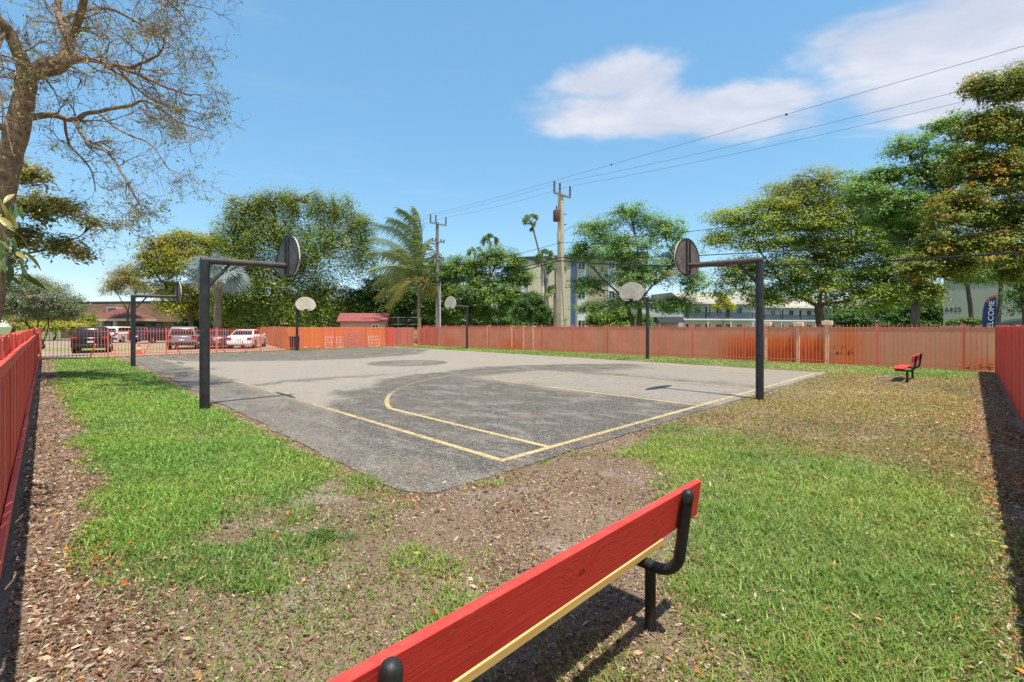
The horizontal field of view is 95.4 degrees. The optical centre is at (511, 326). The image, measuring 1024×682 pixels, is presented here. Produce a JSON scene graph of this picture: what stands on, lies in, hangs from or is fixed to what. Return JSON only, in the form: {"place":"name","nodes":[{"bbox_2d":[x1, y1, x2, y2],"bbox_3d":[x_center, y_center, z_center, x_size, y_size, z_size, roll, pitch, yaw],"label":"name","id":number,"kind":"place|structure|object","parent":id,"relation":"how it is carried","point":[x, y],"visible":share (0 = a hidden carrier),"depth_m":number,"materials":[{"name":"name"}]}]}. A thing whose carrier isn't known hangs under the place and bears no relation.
{"place":"outdoors","nodes":[
{"label":"outdoors","id":0,"kind":"place"},
{"bbox_2d":[42,348,183,349],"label":"verge","id":1,"kind":"structure","parent":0,"point":[103,348],"depth_m":35.77,"materials":[{"name":"green plant"}]},
{"bbox_2d":[0,327,438,358],"bbox_3d":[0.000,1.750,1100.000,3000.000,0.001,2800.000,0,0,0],"label":"ground","id":2,"kind":"structure","parent":0,"point":[4,330],"depth_m":99.20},
{"bbox_2d":[1,304,19,333],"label":"distant tree","id":3,"kind":"object","parent":2,"relation":"on","point":[12,331],"visible":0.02,"depth_m":94.70,"materials":[{"name":"green plant"}]},
{"bbox_2d":[0,194,46,293],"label":"rubber tree","id":4,"kind":"object","parent":2,"relation":"on","point":[8,222],"visible":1,"depth_m":4.04,"materials":[{"name":"green plant"}]},
{"bbox_2d":[2,273,99,353],"bbox_3d":[-25.353,-0.507,24.188,7.517,4.633,2.990,0,0,0],"label":"tree","id":5,"kind":"object","parent":2,"relation":"on","point":[33,305],"visible":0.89,"depth_m":23.70,"materials":[{"name":"green plant"}]},
{"bbox_2d":[2,309,103,339],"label":"undergrowth shrub","id":6,"kind":"object","parent":2,"relation":"on","point":[65,325],"visible":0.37,"depth_m":56.14,"materials":[{"name":"green plant"}]},
{"bbox_2d":[9,148,132,276],"bbox_3d":[-15.253,-1.952,14.960,5.751,7.504,2.449,0,0,0],"label":"leafy tree","id":7,"kind":"object","parent":2,"relation":"on","point":[50,207],"visible":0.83,"depth_m":14.94,"materials":[{"name":"green plant"}]},
{"bbox_2d":[95,259,156,326],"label":"feathery tree","id":8,"kind":"object","parent":2,"relation":"on","point":[122,279],"visible":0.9,"depth_m":61.48,"materials":[{"name":"green plant"}]},
{"bbox_2d":[0,0,253,322],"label":"bare tree","id":9,"kind":"object","parent":2,"relation":"on","point":[20,116],"visible":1,"depth_m":13.04,"materials":[{"name":"brown plant"}]},
{"bbox_2d":[61,301,260,337],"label":"house","id":10,"kind":"structure","parent":2,"relation":"on","point":[114,313],"depth_m":67.33,"materials":[{"name":"brown"}]},
{"bbox_2d":[104,323,111,326],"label":"window","id":11,"kind":"structure","parent":10,"relation":"in","point":[105,324],"depth_m":68.65,"materials":[{"name":"grey glass"}]},
{"bbox_2d":[150,323,161,326],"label":"window","id":12,"kind":"structure","parent":10,"relation":"in","point":[151,324],"depth_m":67.37,"materials":[{"name":"grey glass"}]},
{"bbox_2d":[119,226,235,326],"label":"shade tree","id":13,"kind":"object","parent":2,"relation":"on","point":[169,261],"visible":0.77,"depth_m":55.34,"materials":[{"name":"green plant"}]},
{"bbox_2d":[176,301,258,329],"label":"undergrowth shrub","id":14,"kind":"object","parent":2,"relation":"on","point":[196,322],"visible":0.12,"depth_m":58.93,"materials":[{"name":"green plant"}]},
{"bbox_2d":[196,180,385,338],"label":"banyan tree","id":15,"kind":"object","parent":2,"relation":"on","point":[273,232],"visible":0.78,"depth_m":49.34,"materials":[{"name":"green plant"}]},
{"bbox_2d":[250,302,337,329],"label":"undergrowth shrub","id":16,"kind":"object","parent":2,"relation":"on","point":[310,322],"visible":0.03,"depth_m":60.92,"materials":[{"name":"green plant"}]},
{"bbox_2d":[280,292,335,322],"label":"distant tree","id":17,"kind":"object","parent":2,"relation":"on","point":[317,302],"visible":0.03,"depth_m":78.55,"materials":[{"name":"green plant"}]},
{"bbox_2d":[324,336,343,348],"bbox_3d":[-13.847,1.254,36.232,0.245,0.924,1.540,0,0,41],"label":"pallet","id":18,"kind":"object","parent":2,"relation":"on","point":[340,342],"visible":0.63,"depth_m":36.22,"materials":[{"name":"brown wood"}]},
{"bbox_2d":[320,305,364,326],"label":"undergrowth shrub","id":19,"kind":"object","parent":2,"relation":"on","point":[334,316],"visible":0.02,"depth_m":65.23,"materials":[{"name":"green plant"}]},
{"bbox_2d":[343,332,363,347],"bbox_3d":[-12.682,1.076,37.446,0.303,1.280,1.840,0,0,41],"label":"pallet","id":20,"kind":"object","parent":2,"relation":"on","point":[355,340],"visible":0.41,"depth_m":37.45,"materials":[{"name":"brown wood"}]},
{"bbox_2d":[337,313,390,340],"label":"shed","id":21,"kind":"structure","parent":2,"relation":"on","point":[363,319],"depth_m":47.56,"materials":[{"name":"red metal"}]},
{"bbox_2d":[320,316,416,341],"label":"chain link fence","id":22,"kind":"object","parent":2,"relation":"on","point":[398,317],"visible":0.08,"depth_m":50.02,"materials":[{"name":"grey"}]},
{"bbox_2d":[367,336,379,346],"bbox_3d":[-11.524,1.254,38.790,0.245,0.924,1.040,0,0,41],"label":"pallet","id":23,"kind":"object","parent":2,"relation":"on","point":[373,342],"visible":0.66,"depth_m":38.68,"materials":[{"name":"brown wood"}]},
{"bbox_2d":[332,271,432,325],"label":"broadleaf tree","id":24,"kind":"object","parent":2,"relation":"on","point":[362,297],"visible":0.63,"depth_m":50.82,"materials":[{"name":"green plant"}]},
{"bbox_2d":[364,206,444,330],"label":"coconut palm","id":25,"kind":"object","parent":2,"relation":"on","point":[407,271],"visible":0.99,"depth_m":46.93,"materials":[{"name":"green plant"}]},
{"bbox_2d":[367,301,450,328],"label":"undergrowth shrub","id":26,"kind":"object","parent":2,"relation":"on","point":[428,322],"visible":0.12,"depth_m":61.28,"materials":[{"name":"green plant"}]},
{"bbox_2d":[419,327,438,345],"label":"board fence","id":27,"kind":"object","parent":2,"relation":"on","point":[432,336],"visible":0.69,"depth_m":41.34,"materials":[{"name":"red wood"}]},
{"bbox_2d":[430,214,446,342],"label":"utility pole","id":28,"kind":"object","parent":2,"relation":"on","point":[437,307],"visible":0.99,"depth_m":47.39,"materials":[{"name":"grey"}]},
{"bbox_2d":[354,46,1022,239],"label":"overhead wire","id":29,"kind":"object","parent":28,"relation":"attached to","point":[786,114],"visible":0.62,"depth_m":24.15,"materials":[{"name":"grey"}]},
{"bbox_2d":[371,75,1022,236],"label":"overhead wire","id":30,"kind":"object","parent":28,"relation":"attached to","point":[777,135],"visible":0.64,"depth_m":24.12,"materials":[{"name":"grey"}]},
{"bbox_2d":[466,246,481,267],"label":"fan palm","id":31,"kind":"object","parent":2,"relation":"on","point":[474,249],"visible":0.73,"depth_m":73.83,"materials":[{"name":"green plant"}]},
{"bbox_2d":[429,299,519,327],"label":"undergrowth shrub","id":32,"kind":"object","parent":2,"relation":"on","point":[504,320],"visible":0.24,"depth_m":62.97,"materials":[{"name":"green plant"}]},
{"bbox_2d":[412,243,544,326],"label":"broadleaf tree","id":33,"kind":"object","parent":2,"relation":"on","point":[502,298],"visible":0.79,"depth_m":53.10,"materials":[{"name":"green plant"}]},
{"bbox_2d":[480,233,499,298],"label":"fan palm","id":34,"kind":"object","parent":2,"relation":"on","point":[488,236],"visible":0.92,"depth_m":71.86,"materials":[{"name":"green plant"}]},
{"bbox_2d":[506,289,554,326],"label":"round tree","id":35,"kind":"object","parent":2,"relation":"on","point":[534,306],"visible":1,"depth_m":41.49,"materials":[{"name":"green plant"}]},
{"bbox_2d":[495,315,567,326],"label":"undergrowth shrub","id":36,"kind":"object","parent":2,"relation":"on","point":[537,322],"visible":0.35,"depth_m":68.27,"materials":[{"name":"green plant"}]},
{"bbox_2d":[521,213,549,312],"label":"fan palm","id":37,"kind":"object","parent":2,"relation":"on","point":[526,219],"visible":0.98,"depth_m":77.88,"materials":[{"name":"green plant"}]},
{"bbox_2d":[532,248,555,309],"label":"fan palm","id":38,"kind":"object","parent":2,"relation":"on","point":[538,257],"visible":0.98,"depth_m":69.89,"materials":[{"name":"green plant"}]},
{"bbox_2d":[544,284,564,326],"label":"fan palm","id":39,"kind":"object","parent":2,"relation":"on","point":[548,292],"visible":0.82,"depth_m":59.91,"materials":[{"name":"green plant"}]},
{"bbox_2d":[545,261,566,326],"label":"fan palm","id":40,"kind":"object","parent":2,"relation":"on","point":[548,267],"visible":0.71,"depth_m":65.88,"materials":[{"name":"green plant"}]},
{"bbox_2d":[553,181,585,326],"bbox_3d":[4.351,-4.490,36.291,3.292,12.980,0.744,0,0,-35],"label":"utility pole","id":41,"kind":"object","parent":2,"relation":"on","point":[558,215],"visible":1,"depth_m":35.84,"materials":[{"name":"concrete"}]},
{"bbox_2d":[331,251,1023,299],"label":"overhead wire","id":42,"kind":"object","parent":41,"relation":"attached to","point":[775,264],"visible":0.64,"depth_m":23.89,"materials":[{"name":"black"}]},
{"bbox_2d":[376,87,1022,239],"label":"overhead wire","id":43,"kind":"object","parent":41,"relation":"attached to","point":[768,146],"visible":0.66,"depth_m":25.77,"materials":[{"name":"grey"}]},
{"bbox_2d":[411,230,1023,285],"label":"overhead wire","id":44,"kind":"object","parent":41,"relation":"attached to","point":[765,251],"visible":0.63,"depth_m":24.68,"materials":[{"name":"black"}]},
{"bbox_2d":[512,251,647,326],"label":"apartment building","id":45,"kind":"structure","parent":2,"relation":"on","point":[573,317],"depth_m":89.25,"materials":[{"name":"beige painted stucco"},{"name":"window glass"}]},
{"bbox_2d":[578,320,584,326],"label":"window","id":46,"kind":"structure","parent":45,"relation":"in","point":[579,321],"depth_m":89.14,"materials":[{"name":"white glass"}]},
{"bbox_2d":[578,263,584,269],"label":"window","id":47,"kind":"structure","parent":45,"relation":"in","point":[582,267],"depth_m":89.10,"materials":[{"name":"white"}]},
{"bbox_2d":[580,306,658,326],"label":"undergrowth shrub","id":48,"kind":"object","parent":2,"relation":"on","point":[612,319],"visible":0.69,"depth_m":61.00,"materials":[{"name":"green plant"}]},
{"bbox_2d":[564,198,722,326],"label":"airy tree","id":49,"kind":"object","parent":2,"relation":"on","point":[670,305],"visible":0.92,"depth_m":45.50,"materials":[{"name":"green plant"}]},
{"bbox_2d":[630,301,685,326],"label":"pavilion building","id":50,"kind":"structure","parent":2,"relation":"on","point":[678,320],"depth_m":66.09,"materials":[{"name":"grey paint"}]},
{"bbox_2d":[650,292,755,326],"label":"apartment building","id":51,"kind":"structure","parent":2,"relation":"on","point":[739,315],"depth_m":79.08,"materials":[{"name":"white paint"}]},
{"bbox_2d":[736,307,741,313],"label":"window","id":52,"kind":"structure","parent":51,"relation":"in","point":[738,310],"depth_m":80.75,"materials":[{"name":"grey glass"}]},
{"bbox_2d":[423,323,993,370],"bbox_3d":[4.971,0.821,29.223,35.164,1.858,0.102,0,0,43],"label":"picket fence","id":53,"kind":"object","parent":2,"relation":"on","point":[572,327],"visible":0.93,"depth_m":23.33,"materials":[{"name":"pink paint"}]},
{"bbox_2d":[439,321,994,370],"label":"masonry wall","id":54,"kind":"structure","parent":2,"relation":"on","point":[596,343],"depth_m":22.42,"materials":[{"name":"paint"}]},
{"bbox_2d":[711,295,737,326],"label":"croton palm","id":55,"kind":"object","parent":2,"relation":"on","point":[721,302],"visible":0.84,"depth_m":61.77,"materials":[{"name":"yellow plant"}]},
{"bbox_2d":[753,299,882,327],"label":"apartment building","id":56,"kind":"structure","parent":2,"relation":"on","point":[782,316],"depth_m":95.53,"materials":[{"name":"white paint"}]},
{"bbox_2d":[692,160,953,326],"bbox_3d":[25.858,-6.135,40.663,22.029,15.869,8.772,0,0,0],"label":"olive tree","id":57,"kind":"object","parent":2,"relation":"on","point":[811,281],"visible":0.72,"depth_m":39.39,"materials":[{"name":"green plant"}]},
{"bbox_2d":[824,299,901,326],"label":"undergrowth shrub","id":58,"kind":"object","parent":2,"relation":"on","point":[852,317],"visible":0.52,"depth_m":64.76,"materials":[{"name":"green plant"}]},
{"bbox_2d":[892,353,922,382],"bbox_3d":[12.423,1.306,14.606,2.045,0.888,0.572,0,0,-45],"label":"park bench","id":59,"kind":"object","parent":2,"relation":"on","point":[915,359],"visible":0.98,"depth_m":14.21,"materials":[{"name":"paint"}]},
{"bbox_2d":[885,300,942,326],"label":"undergrowth shrub","id":60,"kind":"object","parent":2,"relation":"on","point":[929,315],"visible":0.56,"depth_m":59.15,"materials":[{"name":"green plant"}]},
{"bbox_2d":[833,106,995,307],"bbox_3d":[24.889,-5.849,28.822,9.649,15.298,4.485,0,0,0],"label":"almond tree","id":61,"kind":"object","parent":2,"relation":"on","point":[877,175],"visible":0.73,"depth_m":28.61,"materials":[{"name":"green plant"}]},
{"bbox_2d":[888,57,1023,326],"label":"almond tree","id":62,"kind":"object","parent":2,"relation":"on","point":[997,127],"visible":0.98,"depth_m":24.55,"materials":[{"name":"green plant"}]},
{"bbox_2d":[943,316,996,326],"bbox_3d":[39.209,0.462,40.000,4.016,2.677,1.814,0,0,0],"label":"hedge","id":63,"kind":"object","parent":2,"relation":"on","point":[973,320],"visible":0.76,"depth_m":39.83,"materials":[{"name":"green plant"}]},
{"bbox_2d":[965,259,987,326],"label":"leaning tree","id":64,"kind":"object","parent":2,"relation":"on","point":[969,303],"depth_m":40.89,"materials":[{"name":"brown plant"}]},
{"bbox_2d":[940,265,1023,324],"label":"almond tree","id":65,"kind":"object","parent":2,"relation":"on","point":[1015,295],"visible":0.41,"depth_m":31.19,"materials":[{"name":"green plant"}]},
{"bbox_2d":[943,266,1023,326],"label":"numbered building","id":66,"kind":"structure","parent":2,"relation":"on","point":[980,295],"depth_m":44.48,"materials":[{"name":"green paint"}]},
{"bbox_2d":[1001,318,1021,323],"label":"arched window","id":67,"kind":"structure","parent":66,"relation":"in","point":[1019,319],"depth_m":42.77,"materials":[{"name":"grey"}]},
{"bbox_2d":[982,295,996,326],"bbox_3d":[38.892,-0.408,37.996,0.880,4.254,0.044,0,0,40],"label":"feather flag","id":68,"kind":"object","parent":2,"relation":"on","point":[989,313],"visible":0.88,"depth_m":37.93,"materials":[{"name":"blue fabric"}]},
{"bbox_2d":[984,261,1011,325],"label":"leaning tree","id":69,"kind":"object","parent":2,"relation":"on","point":[998,314],"visible":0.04,"depth_m":40.89,"materials":[{"name":"brown plant"}]},
{"bbox_2d":[38,339,416,358],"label":"car park","id":70,"kind":"structure","parent":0,"point":[62,343],"depth_m":34.35,"materials":[{"name":"grey asphalt"}]},
{"bbox_2d":[71,327,114,352],"bbox_3d":[-28.297,0.870,31.498,2.140,1.680,4.605,0,0,-38],"label":"parked car","id":71,"kind":"object","parent":70,"relation":"on","point":[88,339],"visible":0.78,"depth_m":29.82,"materials":[{"name":"black paint"}]},
{"bbox_2d":[107,327,139,342],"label":"parked car","id":72,"kind":"object","parent":70,"relation":"on","point":[124,333],"visible":0.4,"depth_m":48.52,"materials":[{"name":"white paint"}]},
{"bbox_2d":[136,343,141,352],"bbox_3d":[-22.823,1.360,28.500,0.380,0.700,0.380,0,0,-17],"label":"traffic cone","id":73,"kind":"object","parent":70,"relation":"on","point":[138,350],"visible":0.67,"depth_m":28.43,"materials":[{"name":"orange plastic"}]},
{"bbox_2d":[127,327,167,342],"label":"parked car","id":74,"kind":"object","parent":70,"relation":"on","point":[139,333],"visible":0.48,"depth_m":46.16,"materials":[{"name":"blue paint"}]},
{"bbox_2d":[167,327,198,348],"bbox_3d":[-25.169,0.870,35.998,2.140,1.680,4.605,0,0,-28],"label":"parked car","id":75,"kind":"object","parent":70,"relation":"on","point":[182,338],"visible":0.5,"depth_m":34.17,"materials":[{"name":"grey paint"}]},
{"bbox_2d":[183,251,251,345],"bbox_3d":[-25.230,-2.371,40.076,5.568,8.342,5.413,0,0,0],"label":"silver fan palm","id":76,"kind":"object","parent":70,"relation":"on","point":[236,277],"visible":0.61,"depth_m":39.78,"materials":[{"name":"green plant"}]},
{"bbox_2d":[211,329,230,347],"bbox_3d":[-23.276,0.980,36.998,2.060,1.460,4.705,0,0,-28],"label":"parked car","id":77,"kind":"object","parent":70,"relation":"on","point":[228,333],"visible":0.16,"depth_m":35.28,"materials":[{"name":"red paint"}]},
{"bbox_2d":[226,329,267,347],"bbox_3d":[-21.222,0.980,37.498,2.060,1.460,4.705,0,0,-14],"label":"parked car","id":78,"kind":"object","parent":70,"relation":"on","point":[250,337],"visible":0.81,"depth_m":35.90,"materials":[{"name":"white paint"}]},
{"bbox_2d":[257,326,288,349],"bbox_3d":[-22.376,0.885,43.042,0.166,1.730,21.721,0,0,-34],"label":"board fence","id":79,"kind":"object","parent":70,"relation":"on","point":[279,337],"visible":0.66,"depth_m":38.11,"materials":[{"name":"orange paint"}]},
{"bbox_2d":[288,336,298,349],"bbox_3d":[-15.771,1.210,33.723,0.730,0.980,0.660,0,0,44],"label":"rubbish bin","id":80,"kind":"object","parent":70,"relation":"on","point":[294,342],"visible":0.41,"depth_m":33.47,"materials":[{"name":"black metal"}]},
{"bbox_2d":[287,327,385,348],"bbox_3d":[-13.713,0.900,37.146,0.166,1.701,8.368,0,0,41],"label":"board fence","id":81,"kind":"object","parent":70,"relation":"on","point":[321,344],"visible":0.5,"depth_m":36.84,"materials":[{"name":"orange paint"}]},
{"bbox_2d":[385,327,395,345],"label":"board gate","id":82,"kind":"structure","parent":70,"relation":"on","point":[389,336],"depth_m":40.50,"materials":[{"name":"red paint"}]},
{"bbox_2d":[395,327,413,345],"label":"board fence","id":83,"kind":"object","parent":70,"relation":"on","point":[411,335],"visible":0.77,"depth_m":41.59,"materials":[{"name":"red wood"}]},
{"bbox_2d":[0,347,1023,681],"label":"yard ground","id":84,"kind":"structure","parent":0,"point":[566,521],"depth_m":3.30,"materials":[{"name":"soil"}]},
{"bbox_2d":[0,328,38,577],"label":"wooden fence","id":85,"kind":"object","parent":84,"relation":"on","point":[19,359],"visible":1,"depth_m":4.79,"materials":[{"name":"red paint"}]},
{"bbox_2d":[131,281,194,366],"bbox_3d":[-15.296,-0.136,20.539,2.140,3.771,1.302,0,0,-23],"label":"basketball hoop","id":86,"kind":"object","parent":84,"relation":"on","point":[177,293],"visible":0.98,"depth_m":19.66,"materials":[{"name":"black paint"}]},
{"bbox_2d":[39,327,422,359],"bbox_3d":[-15.811,0.916,32.282,0.101,1.668,23.843,0,0,41],"label":"picket fence","id":87,"kind":"object","parent":84,"relation":"on","point":[188,351],"visible":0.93,"depth_m":29.46,"materials":[{"name":"red metal"}]},
{"bbox_2d":[199,235,315,409],"bbox_3d":[-5.344,-0.166,10.202,1.309,3.831,2.215,0,0,25],"label":"basketball hoop","id":88,"kind":"object","parent":84,"relation":"on","point":[286,263],"visible":0.98,"depth_m":9.50,"materials":[{"name":"black paint"}]},
{"bbox_2d":[295,297,315,350],"bbox_3d":[-14.051,-0.116,31.726,1.302,3.731,2.140,0,0,-23],"label":"basketball hoop","id":89,"kind":"object","parent":84,"relation":"on","point":[305,304],"visible":0.98,"depth_m":31.40,"materials":[{"name":"white paint"}]},
{"bbox_2d":[301,528,358,546],"bbox_3d":[-1.459,1.668,3.704,0.461,0.058,0.321,0,0,0],"label":"weed patch","id":90,"kind":"object","parent":84,"relation":"on","point":[328,533],"visible":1,"depth_m":3.71,"materials":[{"name":"green plant"}]},
{"bbox_2d":[445,296,467,348],"bbox_3d":[-4.074,-0.226,34.301,2.140,3.951,1.302,0,0,-23],"label":"basketball hoop","id":91,"kind":"object","parent":84,"relation":"on","point":[450,302],"visible":0.98,"depth_m":34.41,"materials":[{"name":"black paint"}]},
{"bbox_2d":[127,347,825,493],"bbox_3d":[-5.174,1.709,21.416,17.707,0.062,29.983,0,0,-45],"label":"court","id":92,"kind":"object","parent":84,"relation":"on","point":[462,412],"visible":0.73,"depth_m":10.72,"materials":[{"name":"asphalt"}]},
{"bbox_2d":[0,345,1023,681],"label":"lawn grass","id":93,"kind":"structure","parent":84,"relation":"on","point":[170,453],"depth_m":3.96,"materials":[{"name":"green plant"}]},
{"bbox_2d":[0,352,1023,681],"bbox_3d":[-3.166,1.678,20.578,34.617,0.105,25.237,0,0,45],"label":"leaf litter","id":94,"kind":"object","parent":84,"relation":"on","point":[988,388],"visible":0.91,"depth_m":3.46,"materials":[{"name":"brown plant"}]},
{"bbox_2d":[0,414,1023,681],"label":"fallen twigs","id":95,"kind":"object","parent":84,"relation":"on","point":[216,538],"visible":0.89,"depth_m":3.31,"materials":[{"name":"brown wood"}]},
{"bbox_2d":[326,479,700,681],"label":"park bench","id":96,"kind":"object","parent":84,"relation":"on","point":[472,640],"visible":0.97,"depth_m":1.73,"materials":[{"name":"paint"}]},
{"bbox_2d":[619,282,648,358],"bbox_3d":[6.306,-0.216,23.101,2.140,3.931,1.302,0,0,-23],"label":"basketball hoop","id":97,"kind":"object","parent":84,"relation":"on","point":[631,291],"visible":1,"depth_m":23.08,"materials":[{"name":"white paint"}]},
{"bbox_2d":[664,238,763,399],"bbox_3d":[5.009,-0.256,11.737,2.321,4.011,1.317,0,0,26],"label":"basketball hoop","id":98,"kind":"object","parent":84,"relation":"on","point":[686,259],"visible":0.98,"depth_m":10.81,"materials":[{"name":"black paint"}]},
{"bbox_2d":[995,325,1023,425],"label":"wooden fence","id":99,"kind":"object","parent":84,"relation":"on","point":[1009,356],"visible":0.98,"depth_m":10.05,"materials":[{"name":"red paint"}]},
{"bbox_2d":[0,0,1023,326],"label":"sky","id":100,"kind":"structure","parent":0,"point":[430,106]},
{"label":"utility pole","id":101,"kind":"object","parent":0,"visible":0},
{"bbox_2d":[282,187,1023,296],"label":"overhead wire","id":102,"kind":"object","parent":101,"relation":"attached to","point":[774,221],"visible":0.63,"depth_m":24.44,"materials":[{"name":"black"}]}
]}

